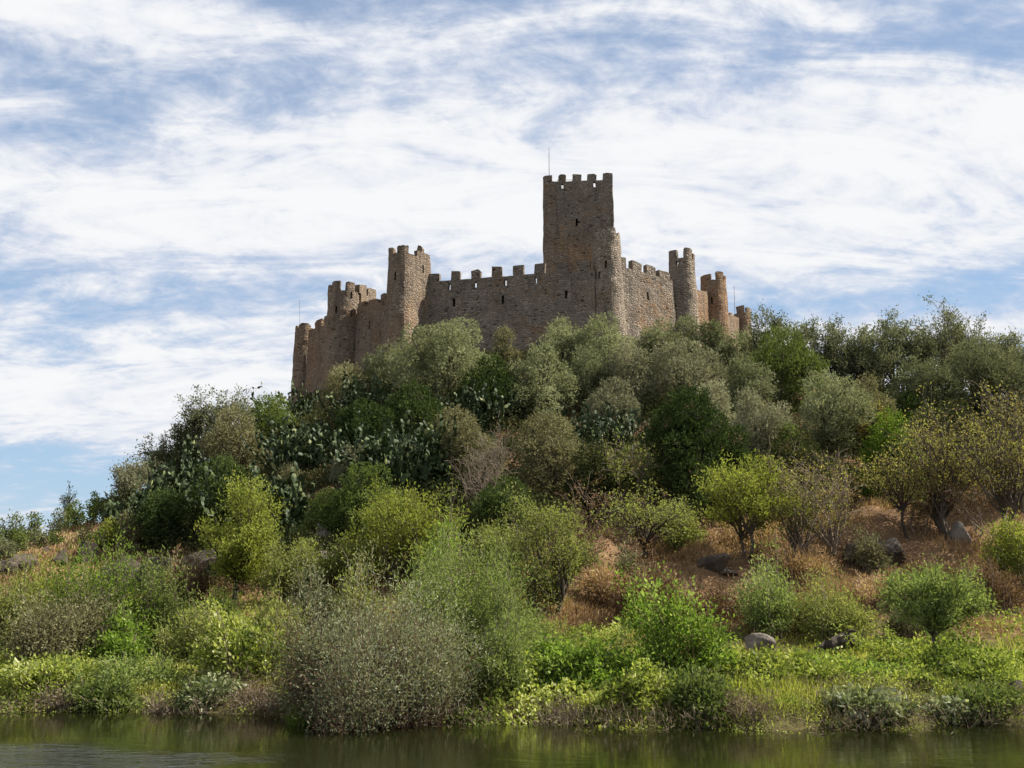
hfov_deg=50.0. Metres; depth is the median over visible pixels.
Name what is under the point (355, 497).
evergreen tree
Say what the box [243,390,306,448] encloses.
bushy tree
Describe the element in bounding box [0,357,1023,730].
terrain
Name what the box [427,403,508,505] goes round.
bushy tree
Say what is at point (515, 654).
willow shrub
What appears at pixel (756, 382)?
olive tree
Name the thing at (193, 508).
evergreen tree
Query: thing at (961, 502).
bare shrub
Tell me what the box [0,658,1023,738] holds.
dead stalks
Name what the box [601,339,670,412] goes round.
olive tree
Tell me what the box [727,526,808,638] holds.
green shrub
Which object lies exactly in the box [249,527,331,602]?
pale bush
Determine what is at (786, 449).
evergreen tree
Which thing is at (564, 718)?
dead bush
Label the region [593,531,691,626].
dry shrub
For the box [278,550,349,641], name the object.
bank bush
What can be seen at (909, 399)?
evergreen tree
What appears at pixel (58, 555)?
boulder
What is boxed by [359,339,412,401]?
olive tree
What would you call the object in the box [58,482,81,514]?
pine tree
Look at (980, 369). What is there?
olive tree
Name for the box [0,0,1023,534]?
sky
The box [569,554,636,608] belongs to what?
dry shrub
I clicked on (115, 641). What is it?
bank bush
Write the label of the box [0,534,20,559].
bush
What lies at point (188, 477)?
prickly pear
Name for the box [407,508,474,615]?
willow shrub
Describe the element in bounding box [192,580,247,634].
bank bush
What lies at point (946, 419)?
evergreen tree
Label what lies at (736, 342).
olive tree
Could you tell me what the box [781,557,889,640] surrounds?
green shrub
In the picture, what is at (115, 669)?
bramble
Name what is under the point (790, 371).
olive tree
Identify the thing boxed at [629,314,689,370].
olive tree
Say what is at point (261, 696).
dead bush
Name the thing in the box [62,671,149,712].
bramble
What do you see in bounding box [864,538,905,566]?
boulder
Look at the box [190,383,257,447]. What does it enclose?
skyline tree
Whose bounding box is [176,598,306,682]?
bank bush
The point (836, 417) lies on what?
olive tree
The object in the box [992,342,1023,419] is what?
olive tree
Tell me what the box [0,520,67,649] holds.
bank bush
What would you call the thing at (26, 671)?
bramble
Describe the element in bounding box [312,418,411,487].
prickly pear
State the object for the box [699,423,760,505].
evergreen tree
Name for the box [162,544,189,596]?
dry shrub
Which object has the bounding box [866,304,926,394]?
skyline tree
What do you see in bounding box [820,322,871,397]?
skyline tree
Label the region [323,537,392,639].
bank bush
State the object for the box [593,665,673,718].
bramble
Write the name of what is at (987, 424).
evergreen tree
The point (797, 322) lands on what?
skyline tree
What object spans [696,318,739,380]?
olive tree
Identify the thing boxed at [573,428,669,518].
sparse tree
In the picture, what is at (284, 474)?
bushy tree
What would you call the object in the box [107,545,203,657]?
bank bush
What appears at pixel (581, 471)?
evergreen tree
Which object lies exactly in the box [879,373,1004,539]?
fig tree
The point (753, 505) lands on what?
yellow tree
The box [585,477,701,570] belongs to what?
sparse tree
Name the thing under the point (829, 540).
sparse tree
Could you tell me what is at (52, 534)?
bush
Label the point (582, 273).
stone castle
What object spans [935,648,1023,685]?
bramble
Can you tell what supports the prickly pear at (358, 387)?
on the terrain at (746, 567)
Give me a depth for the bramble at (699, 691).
28.45 m
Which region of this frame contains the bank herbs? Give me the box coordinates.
[0,570,1023,733]
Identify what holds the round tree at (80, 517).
on the terrain at (746, 567)
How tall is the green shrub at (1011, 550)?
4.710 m
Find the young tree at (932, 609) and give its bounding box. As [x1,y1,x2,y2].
[866,553,1000,673]
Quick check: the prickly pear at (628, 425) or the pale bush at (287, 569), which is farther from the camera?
the prickly pear at (628, 425)
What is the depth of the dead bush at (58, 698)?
31.87 m
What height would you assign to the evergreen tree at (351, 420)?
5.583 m
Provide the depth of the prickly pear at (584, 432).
71.73 m
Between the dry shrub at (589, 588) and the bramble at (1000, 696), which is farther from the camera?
the dry shrub at (589, 588)
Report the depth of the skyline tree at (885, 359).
88.17 m
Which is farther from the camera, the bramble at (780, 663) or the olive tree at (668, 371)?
the olive tree at (668, 371)
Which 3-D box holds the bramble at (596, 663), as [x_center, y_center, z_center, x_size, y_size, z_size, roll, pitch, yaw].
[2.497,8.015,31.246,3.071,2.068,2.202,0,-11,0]
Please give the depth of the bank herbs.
31.14 m
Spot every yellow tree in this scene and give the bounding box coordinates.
[336,476,470,589]
[480,481,614,616]
[691,449,813,561]
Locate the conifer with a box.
[86,490,99,522]
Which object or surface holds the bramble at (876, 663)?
on the terrain at (746, 567)
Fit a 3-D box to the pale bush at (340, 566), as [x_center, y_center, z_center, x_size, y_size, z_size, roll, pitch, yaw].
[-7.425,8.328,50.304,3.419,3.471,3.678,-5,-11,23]
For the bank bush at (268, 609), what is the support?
on the terrain at (746, 567)
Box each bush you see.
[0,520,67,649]
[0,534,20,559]
[0,566,154,664]
[7,544,101,612]
[8,531,33,551]
[18,679,83,712]
[19,514,169,652]
[26,525,54,548]
[42,527,66,544]
[72,525,95,541]
[77,596,157,667]
[94,515,120,548]
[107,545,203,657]
[112,509,147,557]
[136,684,185,714]
[146,589,228,665]
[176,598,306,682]
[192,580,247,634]
[217,679,285,715]
[241,566,314,658]
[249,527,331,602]
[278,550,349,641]
[315,529,386,594]
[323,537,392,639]
[455,519,542,590]
[514,603,580,652]
[529,686,602,726]
[650,496,710,553]
[710,687,785,721]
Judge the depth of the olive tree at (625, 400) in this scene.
75.85 m
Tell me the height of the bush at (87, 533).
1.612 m
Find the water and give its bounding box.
[0,710,1023,767]
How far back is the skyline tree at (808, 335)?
88.23 m
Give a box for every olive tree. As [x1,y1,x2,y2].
[311,360,375,415]
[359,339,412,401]
[383,316,499,404]
[484,323,522,383]
[503,334,579,418]
[537,313,594,381]
[557,340,616,407]
[564,310,637,385]
[580,376,642,442]
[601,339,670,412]
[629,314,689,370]
[640,336,728,405]
[669,313,715,374]
[692,377,740,434]
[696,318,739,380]
[716,352,783,424]
[717,326,762,377]
[731,383,798,461]
[737,322,830,413]
[792,367,877,456]
[844,370,898,439]
[881,354,972,421]
[927,333,1023,423]
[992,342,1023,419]
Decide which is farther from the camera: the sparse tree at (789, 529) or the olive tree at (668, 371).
the olive tree at (668, 371)
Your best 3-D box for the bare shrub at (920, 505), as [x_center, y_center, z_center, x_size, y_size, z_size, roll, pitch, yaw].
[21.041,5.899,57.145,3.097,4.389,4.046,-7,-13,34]
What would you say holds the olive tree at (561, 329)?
on the terrain at (746, 567)
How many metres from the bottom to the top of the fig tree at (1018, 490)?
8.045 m
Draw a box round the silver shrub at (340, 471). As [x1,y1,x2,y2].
[326,443,372,492]
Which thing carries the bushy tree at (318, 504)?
on the terrain at (746, 567)
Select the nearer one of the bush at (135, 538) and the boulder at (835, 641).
the boulder at (835, 641)
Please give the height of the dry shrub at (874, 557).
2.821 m
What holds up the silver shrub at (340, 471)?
on the terrain at (746, 567)
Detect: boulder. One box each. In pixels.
[0,560,18,575]
[8,553,36,572]
[51,549,68,564]
[74,540,98,563]
[92,555,140,594]
[96,529,105,546]
[138,557,184,595]
[178,549,217,584]
[313,523,332,550]
[697,553,729,572]
[718,568,738,575]
[744,633,775,650]
[813,629,862,650]
[841,543,868,570]
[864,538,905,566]
[949,521,971,544]
[1007,680,1022,694]
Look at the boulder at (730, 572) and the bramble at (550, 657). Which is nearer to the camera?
the bramble at (550, 657)
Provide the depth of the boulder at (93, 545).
58.70 m
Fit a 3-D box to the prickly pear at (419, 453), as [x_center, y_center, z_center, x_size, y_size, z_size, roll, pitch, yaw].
[-6.165,4.722,63.350,8.070,6.302,9.266,-3,-11,16]
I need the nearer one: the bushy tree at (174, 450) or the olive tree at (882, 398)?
the olive tree at (882, 398)
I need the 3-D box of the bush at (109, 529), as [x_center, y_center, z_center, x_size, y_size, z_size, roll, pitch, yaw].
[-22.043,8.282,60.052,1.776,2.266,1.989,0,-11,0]
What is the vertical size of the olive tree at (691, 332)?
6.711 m
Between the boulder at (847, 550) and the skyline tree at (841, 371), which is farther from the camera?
the skyline tree at (841, 371)
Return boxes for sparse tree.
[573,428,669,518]
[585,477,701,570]
[734,437,873,563]
[760,460,820,554]
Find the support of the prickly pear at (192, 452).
on the terrain at (746, 567)
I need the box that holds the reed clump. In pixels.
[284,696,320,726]
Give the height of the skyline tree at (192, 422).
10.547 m
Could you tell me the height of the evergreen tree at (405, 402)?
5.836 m
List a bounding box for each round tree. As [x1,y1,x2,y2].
[0,509,30,542]
[0,517,5,542]
[24,511,44,539]
[44,507,71,533]
[57,499,88,529]
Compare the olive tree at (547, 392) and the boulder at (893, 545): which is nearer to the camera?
the boulder at (893, 545)
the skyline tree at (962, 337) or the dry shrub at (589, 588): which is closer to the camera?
the dry shrub at (589, 588)
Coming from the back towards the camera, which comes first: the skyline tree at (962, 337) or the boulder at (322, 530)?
the skyline tree at (962, 337)
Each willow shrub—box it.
[370,466,560,671]
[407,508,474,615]
[452,594,543,701]
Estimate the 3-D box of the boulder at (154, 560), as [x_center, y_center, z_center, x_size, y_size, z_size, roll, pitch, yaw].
[-17.436,10.072,54.561,2.419,2.932,2.895,9,-14,-39]
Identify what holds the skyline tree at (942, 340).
on the terrain at (746, 567)
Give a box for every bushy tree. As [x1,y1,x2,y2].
[82,493,116,521]
[145,421,192,487]
[195,401,272,474]
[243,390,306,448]
[272,462,302,503]
[295,485,357,543]
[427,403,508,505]
[496,360,541,428]
[513,408,593,503]
[767,419,809,469]
[843,398,893,451]
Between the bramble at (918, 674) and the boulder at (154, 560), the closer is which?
the bramble at (918, 674)
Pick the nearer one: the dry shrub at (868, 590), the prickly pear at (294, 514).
the dry shrub at (868, 590)
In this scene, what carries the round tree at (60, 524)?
on the terrain at (746, 567)
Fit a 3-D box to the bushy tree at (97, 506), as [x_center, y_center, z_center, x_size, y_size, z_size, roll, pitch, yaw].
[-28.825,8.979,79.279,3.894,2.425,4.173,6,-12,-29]
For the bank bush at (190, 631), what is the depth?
38.20 m
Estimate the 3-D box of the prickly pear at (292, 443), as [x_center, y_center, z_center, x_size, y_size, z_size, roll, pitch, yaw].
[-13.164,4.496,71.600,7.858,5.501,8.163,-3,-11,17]
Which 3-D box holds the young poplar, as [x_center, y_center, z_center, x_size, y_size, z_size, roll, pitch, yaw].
[-12.417,7.030,50.405,4.518,6.764,4.596,-7,-13,33]
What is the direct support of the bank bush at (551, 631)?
on the terrain at (746, 567)
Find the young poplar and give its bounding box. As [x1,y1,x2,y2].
[189,465,295,601]
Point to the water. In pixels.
(110, 739)
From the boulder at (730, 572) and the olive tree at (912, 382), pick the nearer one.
the boulder at (730, 572)
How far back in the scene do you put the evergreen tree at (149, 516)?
59.92 m
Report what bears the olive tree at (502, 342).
on the terrain at (746, 567)
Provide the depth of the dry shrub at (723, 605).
46.56 m
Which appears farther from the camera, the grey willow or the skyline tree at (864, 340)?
the skyline tree at (864, 340)
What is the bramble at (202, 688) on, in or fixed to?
on the terrain at (746, 567)
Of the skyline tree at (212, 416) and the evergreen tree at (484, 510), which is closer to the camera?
the evergreen tree at (484, 510)
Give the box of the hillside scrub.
[99,339,1021,596]
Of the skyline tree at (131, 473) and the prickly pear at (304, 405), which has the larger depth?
the prickly pear at (304, 405)
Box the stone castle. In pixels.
[290,173,750,408]
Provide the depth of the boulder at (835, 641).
39.78 m
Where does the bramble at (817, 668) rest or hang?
on the terrain at (746, 567)
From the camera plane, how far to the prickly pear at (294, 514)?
60.74 m
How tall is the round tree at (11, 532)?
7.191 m
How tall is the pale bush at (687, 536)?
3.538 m
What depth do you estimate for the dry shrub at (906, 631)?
42.62 m
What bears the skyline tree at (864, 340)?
on the terrain at (746, 567)
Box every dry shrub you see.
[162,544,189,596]
[167,549,211,605]
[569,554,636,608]
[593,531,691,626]
[608,538,651,583]
[671,568,751,622]
[762,540,845,579]
[842,569,919,610]
[843,522,899,573]
[875,575,931,639]
[896,546,988,597]
[956,550,1023,616]
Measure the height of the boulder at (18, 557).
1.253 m
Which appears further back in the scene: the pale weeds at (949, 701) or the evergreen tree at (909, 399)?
the evergreen tree at (909, 399)
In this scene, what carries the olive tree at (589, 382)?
on the terrain at (746, 567)
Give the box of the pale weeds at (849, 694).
[812,682,927,727]
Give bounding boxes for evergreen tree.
[129,487,192,553]
[166,453,261,532]
[313,461,405,543]
[329,397,397,465]
[381,375,446,445]
[449,350,528,427]
[455,474,548,542]
[559,441,637,522]
[632,381,737,521]
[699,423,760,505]
[761,430,831,509]
[855,406,929,501]
[891,388,939,426]
[894,396,980,475]
[968,406,1023,498]
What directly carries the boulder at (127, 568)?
on the terrain at (746, 567)
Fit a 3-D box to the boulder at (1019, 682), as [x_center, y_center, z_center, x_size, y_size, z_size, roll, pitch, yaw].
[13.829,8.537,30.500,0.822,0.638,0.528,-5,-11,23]
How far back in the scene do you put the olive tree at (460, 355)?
85.64 m
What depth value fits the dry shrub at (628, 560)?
49.33 m
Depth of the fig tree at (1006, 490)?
54.39 m
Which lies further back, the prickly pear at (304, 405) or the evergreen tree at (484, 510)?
the prickly pear at (304, 405)
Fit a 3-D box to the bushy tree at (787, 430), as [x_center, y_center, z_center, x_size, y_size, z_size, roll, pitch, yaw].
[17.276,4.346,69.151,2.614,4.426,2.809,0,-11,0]
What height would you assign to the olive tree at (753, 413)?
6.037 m
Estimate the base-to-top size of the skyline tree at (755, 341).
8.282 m
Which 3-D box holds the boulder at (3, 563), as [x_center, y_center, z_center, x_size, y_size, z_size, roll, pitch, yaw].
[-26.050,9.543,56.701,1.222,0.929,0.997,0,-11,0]
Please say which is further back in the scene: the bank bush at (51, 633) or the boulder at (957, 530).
the boulder at (957, 530)
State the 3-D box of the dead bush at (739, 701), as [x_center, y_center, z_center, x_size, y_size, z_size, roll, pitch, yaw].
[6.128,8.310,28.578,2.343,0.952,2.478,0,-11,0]
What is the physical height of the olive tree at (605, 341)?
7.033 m
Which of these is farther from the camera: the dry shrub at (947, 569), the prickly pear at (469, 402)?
the prickly pear at (469, 402)
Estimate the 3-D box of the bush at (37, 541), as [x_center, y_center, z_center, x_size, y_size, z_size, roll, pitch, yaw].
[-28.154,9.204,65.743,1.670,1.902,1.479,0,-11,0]
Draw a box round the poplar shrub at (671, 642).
[604,560,746,676]
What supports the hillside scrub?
on the terrain at (746, 567)
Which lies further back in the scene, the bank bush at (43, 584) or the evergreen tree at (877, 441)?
the evergreen tree at (877, 441)
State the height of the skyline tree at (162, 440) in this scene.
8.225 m
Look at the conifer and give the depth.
99.61 m
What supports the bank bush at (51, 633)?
on the terrain at (746, 567)
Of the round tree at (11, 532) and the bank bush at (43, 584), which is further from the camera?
the round tree at (11, 532)
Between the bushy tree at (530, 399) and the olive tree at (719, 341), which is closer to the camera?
the bushy tree at (530, 399)
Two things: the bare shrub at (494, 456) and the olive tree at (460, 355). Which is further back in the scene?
the olive tree at (460, 355)
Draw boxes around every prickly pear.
[101,487,183,531]
[105,452,240,515]
[180,428,245,474]
[185,459,324,543]
[241,380,319,424]
[243,408,359,488]
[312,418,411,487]
[316,371,411,418]
[347,410,494,517]
[435,375,523,434]
[540,403,644,460]
[572,400,649,460]
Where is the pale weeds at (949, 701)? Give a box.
[916,689,987,724]
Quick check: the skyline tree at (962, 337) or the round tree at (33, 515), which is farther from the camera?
the round tree at (33, 515)
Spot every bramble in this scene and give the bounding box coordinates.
[0,646,107,696]
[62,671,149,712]
[66,641,203,691]
[164,666,248,714]
[522,630,583,691]
[547,632,651,698]
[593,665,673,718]
[648,658,738,727]
[717,636,820,690]
[787,654,853,689]
[799,647,914,681]
[860,661,946,695]
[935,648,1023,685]
[938,668,1023,724]
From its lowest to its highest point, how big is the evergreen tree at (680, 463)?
8.199 m
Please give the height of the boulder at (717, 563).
0.959 m
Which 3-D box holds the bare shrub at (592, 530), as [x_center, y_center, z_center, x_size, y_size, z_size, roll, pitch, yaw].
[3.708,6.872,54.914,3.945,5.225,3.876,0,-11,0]
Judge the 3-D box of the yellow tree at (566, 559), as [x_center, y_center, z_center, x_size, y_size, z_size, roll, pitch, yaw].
[1.274,7.137,45.981,6.269,6.154,5.798,0,-11,0]
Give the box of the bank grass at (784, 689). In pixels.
[0,590,1023,729]
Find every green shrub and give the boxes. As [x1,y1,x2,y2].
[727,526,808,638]
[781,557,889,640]
[970,504,1023,590]
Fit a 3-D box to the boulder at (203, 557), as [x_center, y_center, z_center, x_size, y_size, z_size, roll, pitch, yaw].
[-15.877,9.696,54.520,2.687,3.109,1.814,-6,-12,31]
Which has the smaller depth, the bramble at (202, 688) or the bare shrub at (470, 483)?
the bramble at (202, 688)
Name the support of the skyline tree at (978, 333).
on the terrain at (746, 567)
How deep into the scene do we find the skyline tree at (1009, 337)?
97.61 m
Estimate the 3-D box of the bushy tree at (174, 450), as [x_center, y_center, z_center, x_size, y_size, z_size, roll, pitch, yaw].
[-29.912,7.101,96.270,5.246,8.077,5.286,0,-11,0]
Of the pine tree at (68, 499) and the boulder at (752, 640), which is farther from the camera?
the pine tree at (68, 499)
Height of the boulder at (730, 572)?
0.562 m
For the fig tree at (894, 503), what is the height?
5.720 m
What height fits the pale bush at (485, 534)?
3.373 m
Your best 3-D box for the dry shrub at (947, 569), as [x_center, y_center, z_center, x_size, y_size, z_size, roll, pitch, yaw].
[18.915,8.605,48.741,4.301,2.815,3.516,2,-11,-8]
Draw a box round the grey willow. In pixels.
[239,525,525,735]
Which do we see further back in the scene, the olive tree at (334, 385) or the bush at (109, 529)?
the olive tree at (334, 385)
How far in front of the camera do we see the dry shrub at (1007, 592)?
46.64 m
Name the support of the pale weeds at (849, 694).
on the terrain at (746, 567)
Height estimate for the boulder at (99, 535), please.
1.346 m
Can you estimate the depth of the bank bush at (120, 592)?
39.33 m
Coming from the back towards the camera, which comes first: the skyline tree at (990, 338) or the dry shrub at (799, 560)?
the skyline tree at (990, 338)
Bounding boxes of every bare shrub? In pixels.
[444,443,509,511]
[458,412,519,491]
[555,469,618,569]
[881,454,938,531]
[926,456,1002,537]
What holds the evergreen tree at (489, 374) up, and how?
on the terrain at (746, 567)
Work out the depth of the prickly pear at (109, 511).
62.14 m
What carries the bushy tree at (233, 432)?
on the terrain at (746, 567)
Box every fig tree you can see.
[854,432,942,538]
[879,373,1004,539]
[937,379,1023,536]
[960,377,1023,511]
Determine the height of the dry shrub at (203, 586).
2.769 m
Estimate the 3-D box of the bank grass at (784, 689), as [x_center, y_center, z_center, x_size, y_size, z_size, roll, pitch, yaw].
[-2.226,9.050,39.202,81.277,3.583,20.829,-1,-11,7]
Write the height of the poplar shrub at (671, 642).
3.855 m
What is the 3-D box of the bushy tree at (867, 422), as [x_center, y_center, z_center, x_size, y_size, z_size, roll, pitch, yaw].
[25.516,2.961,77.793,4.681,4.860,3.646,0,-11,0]
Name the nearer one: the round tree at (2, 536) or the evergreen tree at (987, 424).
the evergreen tree at (987, 424)
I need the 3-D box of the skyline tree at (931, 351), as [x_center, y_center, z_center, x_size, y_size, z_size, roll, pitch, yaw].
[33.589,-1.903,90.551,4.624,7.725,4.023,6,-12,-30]
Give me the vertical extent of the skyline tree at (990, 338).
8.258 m
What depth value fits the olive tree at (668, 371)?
84.49 m
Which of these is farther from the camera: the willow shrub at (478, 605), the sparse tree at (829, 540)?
the sparse tree at (829, 540)
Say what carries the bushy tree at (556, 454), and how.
on the terrain at (746, 567)
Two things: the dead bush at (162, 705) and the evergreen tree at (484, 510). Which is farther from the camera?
the evergreen tree at (484, 510)
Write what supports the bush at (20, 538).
on the terrain at (746, 567)
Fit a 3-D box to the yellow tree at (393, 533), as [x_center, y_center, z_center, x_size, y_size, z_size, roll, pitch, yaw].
[-4.962,7.005,50.698,6.470,5.510,6.204,-5,-12,24]
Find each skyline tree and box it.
[108,454,154,501]
[124,430,181,483]
[168,385,211,470]
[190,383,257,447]
[734,299,791,368]
[767,313,819,395]
[784,312,854,386]
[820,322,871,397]
[842,320,884,386]
[848,325,907,392]
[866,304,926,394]
[895,317,948,381]
[907,291,970,390]
[935,319,990,384]
[951,311,1004,392]
[976,327,1016,384]
[990,326,1023,395]
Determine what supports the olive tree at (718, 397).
on the terrain at (746, 567)
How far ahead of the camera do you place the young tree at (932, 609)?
34.23 m

